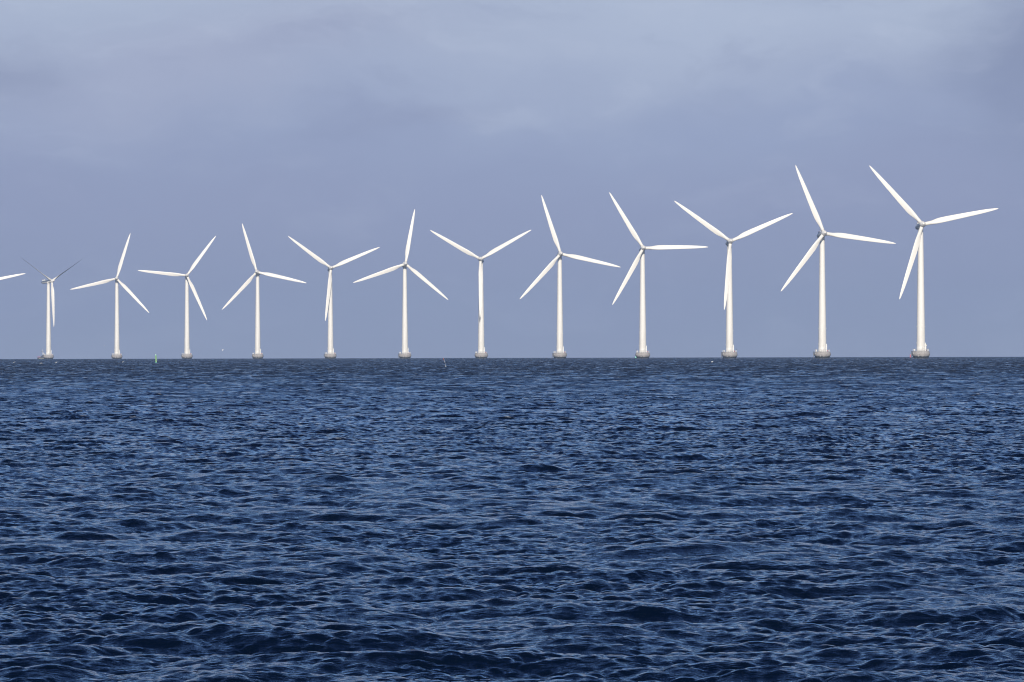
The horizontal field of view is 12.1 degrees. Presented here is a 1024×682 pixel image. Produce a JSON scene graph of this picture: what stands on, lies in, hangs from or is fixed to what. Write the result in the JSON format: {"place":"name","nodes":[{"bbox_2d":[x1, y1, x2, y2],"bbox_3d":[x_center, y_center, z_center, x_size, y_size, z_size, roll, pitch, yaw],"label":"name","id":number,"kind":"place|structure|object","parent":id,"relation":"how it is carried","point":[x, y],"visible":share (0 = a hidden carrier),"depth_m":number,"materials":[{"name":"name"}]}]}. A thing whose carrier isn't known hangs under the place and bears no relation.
{"place":"outdoors","nodes":[
{"label":"outdoors","id":0,"kind":"place"},
{"bbox_2d":[0,357,1023,681],"bbox_3d":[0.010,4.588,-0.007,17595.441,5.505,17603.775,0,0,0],"label":"sea","id":1,"kind":"structure","parent":0,"point":[776,519],"depth_m":57.65,"materials":[{"name":"liquid"}]},
{"bbox_2d":[0,273,25,279],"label":"wind turbine","id":2,"kind":"object","parent":1,"relation":"in","point":[6,277],"visible":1,"depth_m":4069.46,"materials":[{"name":"metal"}]},
{"bbox_2d":[23,259,80,358],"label":"wind turbine","id":3,"kind":"object","parent":1,"relation":"in","point":[49,355],"visible":0.98,"depth_m":3967.83,"materials":[{"name":"paint"}]},
{"bbox_2d":[70,233,148,358],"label":"wind turbine","id":4,"kind":"object","parent":1,"relation":"in","point":[116,354],"visible":1,"depth_m":3859.33,"materials":[{"name":"paint"}]},
{"bbox_2d":[138,236,215,358],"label":"wind turbine","id":5,"kind":"object","parent":1,"relation":"in","point":[187,354],"visible":0.96,"depth_m":3723.46,"materials":[{"name":"paint"}]},
{"bbox_2d":[222,224,305,358],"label":"wind turbine","id":6,"kind":"object","parent":1,"relation":"in","point":[258,354],"visible":0.98,"depth_m":3578.20,"materials":[{"name":"paint"}]},
{"bbox_2d":[288,236,379,358],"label":"wind turbine","id":7,"kind":"object","parent":1,"relation":"in","point":[331,354],"visible":0.99,"depth_m":3427.01,"materials":[{"name":"paint"}]},
{"bbox_2d":[353,210,447,358],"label":"wind turbine","id":8,"kind":"object","parent":1,"relation":"in","point":[406,354],"visible":0.94,"depth_m":3280.01,"materials":[{"name":"paint"}]},
{"bbox_2d":[430,230,530,357],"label":"wind turbine","id":9,"kind":"object","parent":1,"relation":"in","point":[480,353],"visible":0.97,"depth_m":3124.93,"materials":[{"name":"paint"}]},
{"bbox_2d":[520,195,619,357],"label":"wind turbine","id":10,"kind":"object","parent":1,"relation":"in","point":[560,353],"visible":0.98,"depth_m":2968.28,"materials":[{"name":"paint"}]},
{"bbox_2d":[609,192,706,357],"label":"wind turbine","id":11,"kind":"object","parent":1,"relation":"in","point":[642,352],"visible":0.98,"depth_m":2813.33,"materials":[{"name":"paint"}]},
{"bbox_2d":[675,201,792,357],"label":"wind turbine","id":12,"kind":"object","parent":1,"relation":"in","point":[730,352],"visible":0.97,"depth_m":2652.06,"materials":[{"name":"paint"}]},
{"bbox_2d":[781,165,895,357],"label":"wind turbine","id":13,"kind":"object","parent":1,"relation":"in","point":[822,352],"visible":0.97,"depth_m":2484.29,"materials":[{"name":"paint"}]},
{"bbox_2d":[869,165,997,357],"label":"wind turbine","id":14,"kind":"object","parent":1,"relation":"in","point":[922,351],"visible":0.99,"depth_m":2319.61,"materials":[{"name":"paint"}]},
{"bbox_2d":[0,0,1023,358],"label":"sky","id":15,"kind":"structure","parent":0,"point":[176,126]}
]}

